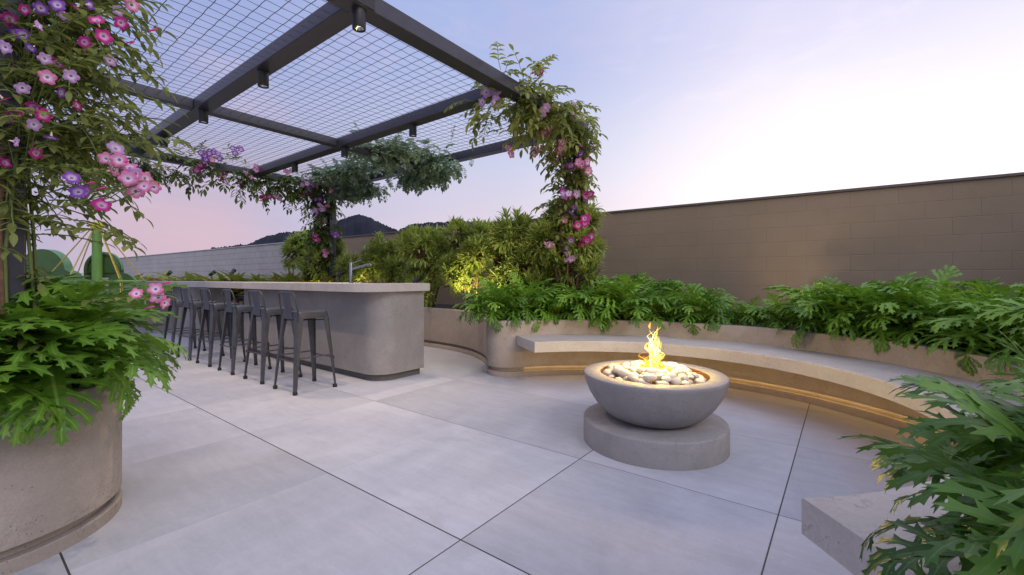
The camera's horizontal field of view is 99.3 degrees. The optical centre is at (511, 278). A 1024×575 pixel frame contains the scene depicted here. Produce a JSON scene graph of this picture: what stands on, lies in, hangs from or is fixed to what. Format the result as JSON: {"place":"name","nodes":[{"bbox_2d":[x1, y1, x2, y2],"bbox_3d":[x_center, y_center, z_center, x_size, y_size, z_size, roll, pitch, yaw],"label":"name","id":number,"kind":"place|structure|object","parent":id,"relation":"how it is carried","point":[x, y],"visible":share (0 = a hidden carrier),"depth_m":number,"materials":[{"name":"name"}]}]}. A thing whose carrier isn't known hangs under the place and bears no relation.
{"place":"outdoors","nodes":[
{"label":"outdoors","id":0,"kind":"place"},
{"bbox_2d":[211,214,482,248],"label":"hills","id":1,"kind":"structure","parent":0,"point":[358,224],"depth_m":378.62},
{"bbox_2d":[11,328,948,574],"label":"floor","id":2,"kind":"structure","parent":0,"point":[446,462],"depth_m":2.35,"materials":[{"name":"ceramic"}]},
{"bbox_2d":[0,373,121,574],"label":"planter","id":3,"kind":"object","parent":2,"relation":"on","point":[56,498],"visible":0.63,"depth_m":1.75,"materials":[{"name":"concrete"}]},
{"bbox_2d":[0,270,76,435],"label":"split leaf plant","id":4,"kind":"object","parent":3,"relation":"in","point":[46,320],"visible":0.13,"depth_m":1.68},
{"bbox_2d":[0,301,137,447],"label":"split leaf plant","id":5,"kind":"object","parent":3,"relation":"in","point":[10,399],"visible":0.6,"depth_m":1.61,"materials":[{"name":"plant"}]},
{"bbox_2d":[1,273,163,420],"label":"split leaf plant","id":6,"kind":"object","parent":3,"relation":"in","point":[26,299],"visible":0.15,"depth_m":1.88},
{"bbox_2d":[0,279,189,446],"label":"split leaf plant","id":7,"kind":"object","parent":3,"relation":"in","point":[53,382],"visible":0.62,"depth_m":1.76,"materials":[{"name":"plant"}]},
{"bbox_2d":[0,0,194,394],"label":"flowering vine","id":8,"kind":"object","parent":3,"relation":"in","point":[59,49],"visible":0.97,"depth_m":1.74,"materials":[{"name":"green plant"}]},
{"bbox_2d":[26,277,188,406],"bbox_3d":[-2.281,0.306,2.148,1.151,0.734,1.141,0,0,15],"label":"split leaf plant","id":9,"kind":"object","parent":3,"relation":"in","point":[163,356],"visible":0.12,"depth_m":2.30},
{"bbox_2d":[26,249,145,319],"bbox_3d":[-8.203,0.130,8.201,2.252,1.340,0.881,0,0,-27],"label":"playhouse","id":10,"kind":"object","parent":2,"relation":"on","point":[49,260],"visible":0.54,"depth_m":8.30,"materials":[{"name":"green paint"}]},
{"bbox_2d":[47,221,145,303],"bbox_3d":[-5.722,0.155,6.000,1.032,1.890,1.032,0,0,37],"label":"rope carousel","id":11,"kind":"object","parent":2,"relation":"on","point":[96,260],"visible":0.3,"depth_m":5.96,"materials":[{"name":"green paint"}]},
{"bbox_2d":[162,287,205,354],"bbox_3d":[-4.973,0.612,6.600,0.438,0.976,0.438,0,0,37],"label":"bar stool","id":12,"kind":"object","parent":2,"relation":"on","point":[176,304],"visible":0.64,"depth_m":6.52,"materials":[{"name":"grey metal"}]},
{"bbox_2d":[176,288,224,360],"bbox_3d":[-4.396,0.612,6.146,0.438,0.976,0.438,0,0,35],"label":"bar stool","id":13,"kind":"object","parent":2,"relation":"on","point":[191,304],"visible":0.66,"depth_m":6.02,"materials":[{"name":"grey metal"}]},
{"bbox_2d":[120,242,303,279],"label":"block wall","id":14,"kind":"structure","parent":2,"relation":"on","point":[261,259],"depth_m":16.41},
{"bbox_2d":[196,288,245,366],"bbox_3d":[-3.820,0.612,5.721,0.438,0.976,0.438,0,0,36],"label":"bar stool","id":15,"kind":"object","parent":2,"relation":"on","point":[212,307],"visible":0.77,"depth_m":5.63,"materials":[{"name":"grey metal"}]},
{"bbox_2d":[236,295,243,335],"bbox_3d":[-5.109,0.612,8.464,0.438,0.976,0.438,0,0,35],"label":"bar stool","id":16,"kind":"object","parent":2,"relation":"on","point":[239,297],"visible":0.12,"depth_m":8.25,"materials":[{"name":"grey metal"}]},
{"bbox_2d":[217,289,271,374],"bbox_3d":[-3.232,0.612,5.265,0.438,0.976,0.438,0,0,38],"label":"bar stool","id":17,"kind":"object","parent":2,"relation":"on","point":[236,310],"visible":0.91,"depth_m":5.15,"materials":[{"name":"grey metal"}]},
{"bbox_2d":[243,290,302,384],"bbox_3d":[-2.651,0.612,4.830,0.438,0.976,0.438,0,0,37],"label":"bar stool","id":18,"kind":"object","parent":2,"relation":"on","point":[265,312],"visible":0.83,"depth_m":4.71,"materials":[{"name":"grey metal"}]},
{"bbox_2d":[139,281,429,380],"bbox_3d":[-4.861,0.573,7.488,9.180,1.054,0.870,0,0,37],"label":"bar counter","id":19,"kind":"object","parent":2,"relation":"on","point":[377,331],"visible":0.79,"depth_m":4.93,"materials":[{"name":"concrete"}]},
{"bbox_2d":[349,260,371,282],"bbox_3d":[-1.743,-0.083,5.000,0.263,0.266,0.052,0,0,0],"label":"kitchen tap","id":20,"kind":"object","parent":19,"relation":"on","point":[351,268],"visible":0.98,"depth_m":4.99,"materials":[{"name":"metal"}]},
{"bbox_2d":[0,0,587,373],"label":"pergola","id":21,"kind":"object","parent":2,"relation":"on","point":[329,19],"visible":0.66,"depth_m":4.45,"materials":[{"name":"black paint"}]},
{"bbox_2d":[28,117,190,193],"bbox_3d":[-6.047,-1.782,6.033,1.336,0.962,2.783,0,0,37],"label":"creeper","id":22,"kind":"object","parent":21,"relation":"hanging from","point":[155,174],"visible":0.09,"depth_m":6.85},
{"bbox_2d":[159,135,167,146],"bbox_3d":[-4.629,-1.829,5.783,0.100,0.141,0.100,0,0,37],"label":"downlight","id":23,"kind":"object","parent":21,"relation":"attached to","point":[164,144],"visible":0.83,"depth_m":5.75,"materials":[{"name":"black paint"}]},
{"bbox_2d":[198,108,208,123],"bbox_3d":[-3.473,-1.829,4.899,0.100,0.141,0.100,0,0,37],"label":"downlight","id":24,"kind":"object","parent":21,"relation":"attached to","point":[202,116],"visible":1,"depth_m":4.87,"materials":[{"name":"black paint"}]},
{"bbox_2d":[183,139,333,192],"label":"flowering vine","id":25,"kind":"object","parent":21,"relation":"attached to","point":[206,158],"visible":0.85,"depth_m":7.17,"materials":[{"name":"pink plant"}]},
{"bbox_2d":[257,69,268,88],"bbox_3d":[-2.278,-1.829,3.985,0.100,0.141,0.100,0,0,37],"label":"downlight","id":26,"kind":"object","parent":21,"relation":"attached to","point":[263,78],"visible":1,"depth_m":3.95,"materials":[{"name":"black paint"}]},
{"bbox_2d":[292,163,297,172],"bbox_3d":[-3.573,-1.829,7.164,0.100,0.141,0.100,0,0,37],"label":"downlight","id":27,"kind":"object","parent":21,"relation":"attached to","point":[294,167],"visible":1,"depth_m":7.13,"materials":[{"name":"black paint"}]},
{"bbox_2d":[292,157,394,208],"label":"creeper","id":28,"kind":"object","parent":21,"relation":"hanging from","point":[355,192],"visible":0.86,"depth_m":8.32,"materials":[{"name":"green plant"}]},
{"bbox_2d":[341,146,347,157],"bbox_3d":[-2.417,-1.829,6.280,0.100,0.141,0.100,0,0,37],"label":"downlight","id":29,"kind":"object","parent":21,"relation":"attached to","point":[344,151],"visible":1,"depth_m":6.24,"materials":[{"name":"black paint"}]},
{"bbox_2d":[352,5,366,32],"bbox_3d":[-1.078,-1.829,3.068,0.100,0.141,0.100,0,0,37],"label":"downlight","id":30,"kind":"object","parent":21,"relation":"attached to","point":[358,18],"visible":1,"depth_m":3.03,"materials":[{"name":"black paint"}]},
{"bbox_2d":[339,122,473,195],"bbox_3d":[-1.895,-1.911,7.063,2.620,0.959,1.797,0,0,37],"label":"creeper","id":31,"kind":"object","parent":21,"relation":"hanging from","point":[434,172],"visible":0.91,"depth_m":6.95,"materials":[{"name":"green plant"}]},
{"bbox_2d":[409,123,416,136],"bbox_3d":[-1.222,-1.829,5.366,0.100,0.141,0.100,0,0,37],"label":"downlight","id":32,"kind":"object","parent":21,"relation":"attached to","point":[412,129],"visible":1,"depth_m":5.33,"materials":[{"name":"black paint"}]},
{"bbox_2d":[273,291,336,395],"bbox_3d":[-2.086,0.612,4.392,0.438,0.976,0.438,0,0,37],"label":"bar stool","id":33,"kind":"object","parent":2,"relation":"on","point":[299,317],"visible":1,"depth_m":4.34,"materials":[{"name":"grey metal"}]},
{"bbox_2d":[127,301,1023,574],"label":"planter bench","id":34,"kind":"object","parent":2,"relation":"on","point":[841,373],"visible":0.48,"depth_m":3.75,"materials":[{"name":"concrete"}]},
{"bbox_2d":[134,276,196,309],"bbox_3d":[-7.963,0.328,10.113,1.819,0.812,1.674,0,0,-29],"label":"bromeliad","id":35,"kind":"object","parent":34,"relation":"in","point":[156,280],"visible":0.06,"depth_m":9.72,"materials":[{"name":"green plant"}]},
{"bbox_2d":[146,271,225,302],"bbox_3d":[-7.222,0.299,10.014,1.890,0.917,2.054,0,0,-39],"label":"bromeliad","id":36,"kind":"object","parent":34,"relation":"in","point":[188,276],"visible":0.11,"depth_m":9.47,"materials":[{"name":"green plant"}]},
{"bbox_2d":[159,274,242,303],"bbox_3d":[-6.905,0.322,10.009,1.723,0.836,1.872,0,0,-27],"label":"bromeliad","id":37,"kind":"object","parent":34,"relation":"in","point":[196,278],"visible":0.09,"depth_m":9.46,"materials":[{"name":"green plant"}]},
{"bbox_2d":[185,271,265,295],"bbox_3d":[-6.283,0.298,9.816,1.894,0.919,2.059,0,0,-31],"label":"bromeliad","id":38,"kind":"object","parent":34,"relation":"in","point":[221,277],"visible":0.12,"depth_m":9.30,"materials":[{"name":"green plant"}]},
{"bbox_2d":[214,269,254,299],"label":"bromeliad","id":39,"kind":"object","parent":34,"relation":"in","point":[232,280],"visible":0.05,"depth_m":9.32,"materials":[{"name":"green plant"}]},
{"bbox_2d":[208,271,269,302],"bbox_3d":[-5.863,0.263,9.769,1.932,0.875,1.896,0,0,-43],"label":"bromeliad","id":40,"kind":"object","parent":34,"relation":"in","point":[235,279],"visible":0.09,"depth_m":9.23,"materials":[{"name":"green plant"}]},
{"bbox_2d":[155,137,345,270],"bbox_3d":[-4.629,-0.936,8.279,0.996,2.973,3.525,0,0,37],"label":"flowering vine","id":41,"kind":"object","parent":34,"relation":"in","point":[317,206],"visible":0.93,"depth_m":8.39,"materials":[{"name":"pink plant"}]},
{"bbox_2d":[222,269,287,298],"bbox_3d":[-5.572,0.221,9.659,2.076,0.944,1.916,0,0,23],"label":"bromeliad","id":42,"kind":"object","parent":34,"relation":"in","point":[246,281],"visible":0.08,"depth_m":9.34,"materials":[{"name":"green plant"}]},
{"bbox_2d":[229,273,299,297],"bbox_3d":[-5.512,0.308,9.968,1.825,0.886,1.983,0,0,-18],"label":"bromeliad","id":43,"kind":"object","parent":34,"relation":"in","point":[253,275],"visible":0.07,"depth_m":9.37,"materials":[{"name":"green plant"}]},
{"bbox_2d":[238,272,309,293],"bbox_3d":[-4.872,0.260,9.271,1.912,0.882,1.949,0,0,-16],"label":"bromeliad","id":44,"kind":"object","parent":34,"relation":"in","point":[263,280],"visible":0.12,"depth_m":9.04,"materials":[{"name":"green plant"}]},
{"bbox_2d":[265,271,321,281],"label":"bromeliad","id":45,"kind":"object","parent":34,"relation":"in","point":[302,277],"visible":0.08,"depth_m":9.03,"materials":[{"name":"green plant"}]},
{"bbox_2d":[265,274,332,281],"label":"bromeliad","id":46,"kind":"object","parent":34,"relation":"in","point":[295,280],"visible":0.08,"depth_m":8.86,"materials":[{"name":"green plant"}]},
{"bbox_2d":[271,273,338,281],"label":"bromeliad","id":47,"kind":"object","parent":34,"relation":"in","point":[315,278],"visible":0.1,"depth_m":8.76,"materials":[{"name":"green plant"}]},
{"bbox_2d":[272,273,338,281],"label":"bromeliad","id":48,"kind":"object","parent":34,"relation":"in","point":[298,278],"visible":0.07,"depth_m":8.93,"materials":[{"name":"green plant"}]},
{"bbox_2d":[278,229,351,281],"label":"variegated shrub","id":49,"kind":"object","parent":34,"relation":"in","point":[296,247],"visible":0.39,"depth_m":9.67,"materials":[{"name":"green plant"}]},
{"bbox_2d":[336,270,344,281],"bbox_3d":[-3.348,0.279,8.505,0.173,0.918,0.092,0,0,-20],"label":"garden spotlight","id":50,"kind":"object","parent":34,"relation":"in","point":[340,273],"visible":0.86,"depth_m":8.48,"materials":[{"name":"black paint"}]},
{"bbox_2d":[330,230,408,282],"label":"variegated shrub","id":51,"kind":"object","parent":34,"relation":"on","point":[382,258],"visible":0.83,"depth_m":8.46,"materials":[{"name":"green plant"}]},
{"bbox_2d":[411,275,421,282],"bbox_3d":[-1.507,0.400,6.901,0.173,0.918,0.092,0,0,-3],"label":"garden spotlight","id":52,"kind":"object","parent":34,"relation":"in","point":[417,279],"visible":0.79,"depth_m":6.87,"materials":[{"name":"black paint"}]},
{"bbox_2d":[392,223,456,307],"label":"variegated shrub","id":53,"kind":"object","parent":34,"relation":"on","point":[421,248],"visible":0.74,"depth_m":7.42,"materials":[{"name":"green plant"}]},
{"bbox_2d":[434,215,512,308],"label":"variegated shrub","id":54,"kind":"object","parent":34,"relation":"on","point":[470,255],"visible":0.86,"depth_m":6.87,"materials":[{"name":"green plant"}]},
{"bbox_2d":[451,278,528,332],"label":"split leaf plant","id":55,"kind":"object","parent":34,"relation":"in","point":[485,303],"visible":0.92,"depth_m":4.96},
{"bbox_2d":[498,283,535,319],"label":"split leaf plant","id":56,"kind":"object","parent":34,"relation":"in","point":[519,307],"visible":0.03,"depth_m":5.46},
{"bbox_2d":[477,207,570,298],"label":"variegated shrub","id":57,"kind":"object","parent":34,"relation":"in","point":[528,263],"visible":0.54,"depth_m":5.96,"materials":[{"name":"green plant"}]},
{"bbox_2d":[444,41,610,276],"bbox_3d":[0.264,-0.899,5.024,1.383,2.899,2.560,0,0,37],"label":"flowering vine","id":58,"kind":"object","parent":34,"relation":"in","point":[542,126],"visible":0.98,"depth_m":5.13,"materials":[{"name":"green plant"}]},
{"bbox_2d":[492,272,567,331],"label":"split leaf plant","id":59,"kind":"object","parent":34,"relation":"in","point":[532,296],"visible":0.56,"depth_m":5.11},
{"bbox_2d":[532,289,582,324],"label":"split leaf plant","id":60,"kind":"object","parent":34,"relation":"on","point":[561,309],"visible":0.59,"depth_m":5.10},
{"bbox_2d":[527,199,609,317],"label":"variegated shrub","id":61,"kind":"object","parent":34,"relation":"in","point":[561,271],"visible":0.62,"depth_m":5.52,"materials":[{"name":"green plant"}]},
{"bbox_2d":[557,278,605,316],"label":"split leaf plant","id":62,"kind":"object","parent":34,"relation":"in","point":[574,304],"visible":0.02,"depth_m":5.57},
{"bbox_2d":[551,277,634,329],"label":"split leaf plant","id":63,"kind":"object","parent":34,"relation":"in","point":[582,296],"visible":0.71,"depth_m":5.03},
{"bbox_2d":[585,272,628,319],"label":"split leaf plant","id":64,"kind":"object","parent":34,"relation":"in","point":[622,317],"visible":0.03,"depth_m":5.49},
{"bbox_2d":[588,274,675,333],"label":"split leaf plant","id":65,"kind":"object","parent":34,"relation":"in","point":[635,292],"visible":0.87,"depth_m":4.94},
{"bbox_2d":[613,273,687,320],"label":"split leaf plant","id":66,"kind":"object","parent":34,"relation":"in","point":[634,277],"visible":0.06,"depth_m":5.53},
{"bbox_2d":[627,289,683,324],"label":"split leaf plant","id":67,"kind":"object","parent":34,"relation":"on","point":[659,294],"visible":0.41,"depth_m":5.02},
{"bbox_2d":[646,280,701,321],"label":"split leaf plant","id":68,"kind":"object","parent":34,"relation":"in","point":[677,286],"visible":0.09,"depth_m":5.36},
{"bbox_2d":[657,283,737,335],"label":"split leaf plant","id":69,"kind":"object","parent":34,"relation":"in","point":[695,306],"visible":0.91,"depth_m":4.69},
{"bbox_2d":[702,299,735,323],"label":"split leaf plant","id":70,"kind":"object","parent":34,"relation":"on","point":[730,305],"visible":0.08,"depth_m":5.09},
{"bbox_2d":[719,296,773,325],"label":"split leaf plant","id":71,"kind":"object","parent":34,"relation":"on","point":[743,318],"visible":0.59,"depth_m":4.54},
{"bbox_2d":[745,292,822,331],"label":"split leaf plant","id":72,"kind":"object","parent":34,"relation":"on","point":[770,315],"visible":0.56,"depth_m":4.27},
{"bbox_2d":[790,281,845,330],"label":"split leaf plant","id":73,"kind":"object","parent":34,"relation":"in","point":[811,296],"visible":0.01,"depth_m":4.73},
{"bbox_2d":[762,276,890,348],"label":"split leaf plant","id":74,"kind":"object","parent":34,"relation":"on","point":[804,306],"visible":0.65,"depth_m":3.77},
{"bbox_2d":[836,280,906,340],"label":"split leaf plant","id":75,"kind":"object","parent":34,"relation":"in","point":[876,300],"visible":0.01,"depth_m":4.04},
{"bbox_2d":[796,276,954,351],"bbox_3d":[3.014,0.300,3.638,1.128,0.652,1.079,0,0,-14],"label":"split leaf plant","id":76,"kind":"object","parent":34,"relation":"in","point":[889,299],"visible":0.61,"depth_m":3.44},
{"bbox_2d":[822,271,934,326],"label":"split leaf plant","id":77,"kind":"object","parent":34,"relation":"in","point":[905,276],"visible":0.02,"depth_m":4.30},
{"bbox_2d":[836,365,1023,574],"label":"split leaf plant","id":78,"kind":"object","parent":34,"relation":"on","point":[990,549],"visible":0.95,"depth_m":0.63,"materials":[{"name":"plant"}]},
{"bbox_2d":[854,265,1010,350],"bbox_3d":[3.504,0.246,3.677,1.117,0.749,1.022,0,0,44],"label":"split leaf plant","id":79,"kind":"object","parent":34,"relation":"in","point":[946,276],"visible":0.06,"depth_m":3.71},
{"bbox_2d":[857,280,1011,354],"bbox_3d":[3.156,0.310,3.246,0.949,0.609,0.873,0,0,45],"label":"split leaf plant","id":80,"kind":"object","parent":34,"relation":"in","point":[921,305],"visible":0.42,"depth_m":3.18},
{"bbox_2d":[870,330,1023,573],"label":"split leaf plant","id":81,"kind":"object","parent":34,"relation":"in","point":[935,441],"visible":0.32,"depth_m":0.87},
{"bbox_2d":[913,294,1017,350],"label":"split leaf plant","id":82,"kind":"object","parent":34,"relation":"on","point":[964,344],"depth_m":3.32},
{"bbox_2d":[913,280,1023,376],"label":"split leaf plant","id":83,"kind":"object","parent":34,"relation":"in","point":[974,343],"visible":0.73,"depth_m":2.74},
{"bbox_2d":[926,276,1022,296],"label":"split leaf plant","id":84,"kind":"object","parent":34,"relation":"in","point":[992,283],"visible":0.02,"depth_m":4.06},
{"bbox_2d":[929,371,1023,573],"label":"split leaf plant","id":85,"kind":"object","parent":34,"relation":"on","point":[967,450],"visible":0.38,"depth_m":0.68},
{"bbox_2d":[970,298,1023,356],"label":"split leaf plant","id":86,"kind":"object","parent":34,"relation":"in","point":[1017,332],"visible":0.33,"depth_m":2.63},
{"bbox_2d":[974,297,1023,379],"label":"split leaf plant","id":87,"kind":"object","parent":34,"relation":"in","point":[1002,310],"visible":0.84,"depth_m":2.31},
{"bbox_2d":[584,360,729,470],"bbox_3d":[0.961,0.867,2.960,0.934,0.466,0.934,0,0,37],"label":"fire bowl","id":88,"kind":"object","parent":2,"relation":"on","point":[670,427],"visible":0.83,"depth_m":2.60,"materials":[{"name":"grey concrete"}]},
{"bbox_2d":[603,369,615,375],"bbox_3d":[0.673,0.649,2.994,0.101,0.056,0.084,18,-1,-16],"label":"pebble","id":89,"kind":"object","parent":88,"relation":"in","point":[607,372],"visible":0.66,"depth_m":2.96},
{"bbox_2d":[617,369,630,376],"bbox_3d":[0.740,0.622,2.866,0.091,0.051,0.069,-4,-3,38],"label":"pebble","id":90,"kind":"object","parent":88,"relation":"in","point":[623,372],"visible":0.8,"depth_m":2.84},
{"bbox_2d":[627,372,636,379],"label":"pebble","id":91,"kind":"object","parent":88,"relation":"in","point":[630,375],"visible":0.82,"depth_m":2.78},
{"bbox_2d":[630,376,638,382],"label":"pebble","id":92,"kind":"object","parent":88,"relation":"in","point":[634,379],"visible":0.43,"depth_m":2.75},
{"bbox_2d":[636,379,647,383],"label":"pebble","id":93,"kind":"object","parent":88,"relation":"in","point":[641,381],"visible":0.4,"depth_m":2.69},
{"bbox_2d":[642,374,656,381],"bbox_3d":[0.859,0.618,2.719,0.099,0.054,0.085,-1,-10,-34],"label":"pebble","id":94,"kind":"object","parent":88,"relation":"in","point":[649,377],"visible":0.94,"depth_m":2.69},
{"bbox_2d":[633,322,673,370],"bbox_3d":[0.978,0.461,2.970,0.297,0.331,0.237,0,0,37],"label":"flame","id":95,"kind":"object","parent":88,"relation":"in","point":[655,358],"visible":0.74,"depth_m":2.95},
{"bbox_2d":[655,381,669,384],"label":"pebble","id":96,"kind":"object","parent":88,"relation":"in","point":[662,383],"visible":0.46,"depth_m":2.65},
{"bbox_2d":[661,376,671,382],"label":"pebble","id":97,"kind":"object","parent":88,"relation":"in","point":[668,379],"visible":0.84,"depth_m":2.69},
{"bbox_2d":[669,377,681,384],"bbox_3d":[1.033,0.648,2.744,0.089,0.062,0.080,21,24,19],"label":"pebble","id":98,"kind":"object","parent":88,"relation":"in","point":[676,381],"visible":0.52,"depth_m":2.72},
{"bbox_2d":[666,372,676,378],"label":"pebble","id":99,"kind":"object","parent":98,"relation":"on","point":[671,374],"visible":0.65,"depth_m":2.74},
{"bbox_2d":[694,378,704,383],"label":"pebble","id":100,"kind":"object","parent":88,"relation":"in","point":[697,380],"visible":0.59,"depth_m":2.75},
{"label":"pebble","id":101,"kind":"object","parent":88,"relation":"in","visible":0},
{"bbox_2d":[665,362,677,368],"bbox_3d":[1.122,0.617,3.068,0.100,0.055,0.076,-14,13,-4],"label":"pebble","id":102,"kind":"object","parent":101,"relation":"on","point":[674,364],"visible":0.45,"depth_m":3.05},
{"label":"pebble","id":103,"kind":"object","parent":88,"relation":"in","visible":0},
{"bbox_2d":[645,367,658,374],"bbox_3d":[0.918,0.612,2.855,0.093,0.065,0.082,8,-2,-24],"label":"pebble","id":104,"kind":"object","parent":103,"relation":"on","point":[652,370],"visible":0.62,"depth_m":2.82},
{"bbox_2d":[659,369,668,373],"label":"pebble","id":105,"kind":"object","parent":103,"relation":"on","point":[665,371],"visible":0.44,"depth_m":2.82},
{"bbox_2d":[336,172,1023,318],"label":"block wall","id":106,"kind":"structure","parent":2,"relation":"on","point":[746,250],"depth_m":5.67,"materials":[{"name":"brick"}]},
{"bbox_2d":[26,0,1023,275],"label":"sky","id":107,"kind":"structure","parent":0,"point":[699,101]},
{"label":"pebble","id":108,"kind":"object","parent":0,"visible":0},
{"bbox_2d":[678,374,688,380],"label":"pebble","id":109,"kind":"object","parent":108,"relation":"on","point":[683,377],"visible":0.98,"depth_m":2.73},
{"label":"pebble","id":110,"kind":"object","parent":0,"visible":0},
{"bbox_2d":[671,368,684,376],"bbox_3d":[1.089,0.615,2.854,0.090,0.063,0.076,-23,1,40],"label":"pebble","id":111,"kind":"object","parent":110,"relation":"on","point":[677,371],"visible":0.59,"depth_m":2.83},
{"label":"pebble","id":112,"kind":"object","parent":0,"visible":0},
{"bbox_2d":[612,366,623,373],"bbox_3d":[0.725,0.620,2.944,0.077,0.050,0.098,-9,19,-31],"label":"pebble","id":113,"kind":"object","parent":112,"relation":"on","point":[616,369],"visible":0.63,"depth_m":2.93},
{"label":"pebble","id":114,"kind":"object","parent":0,"visible":0},
{"bbox_2d":[636,367,645,373],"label":"pebble","id":115,"kind":"object","parent":114,"relation":"on","point":[639,370],"visible":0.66,"depth_m":2.88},
{"label":"pebble","id":116,"kind":"object","parent":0,"visible":0},
{"bbox_2d":[656,373,664,379],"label":"pebble","id":117,"kind":"object","parent":116,"relation":"on","point":[659,376],"visible":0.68,"depth_m":2.75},
{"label":"bromeliad","id":118,"kind":"object","parent":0,"visible":0},
{"bbox_2d":[138,270,192,285],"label":"bromeliad","id":119,"kind":"object","parent":118,"relation":"in","point":[165,272],"visible":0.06,"depth_m":10.57,"materials":[{"name":"green plant"}]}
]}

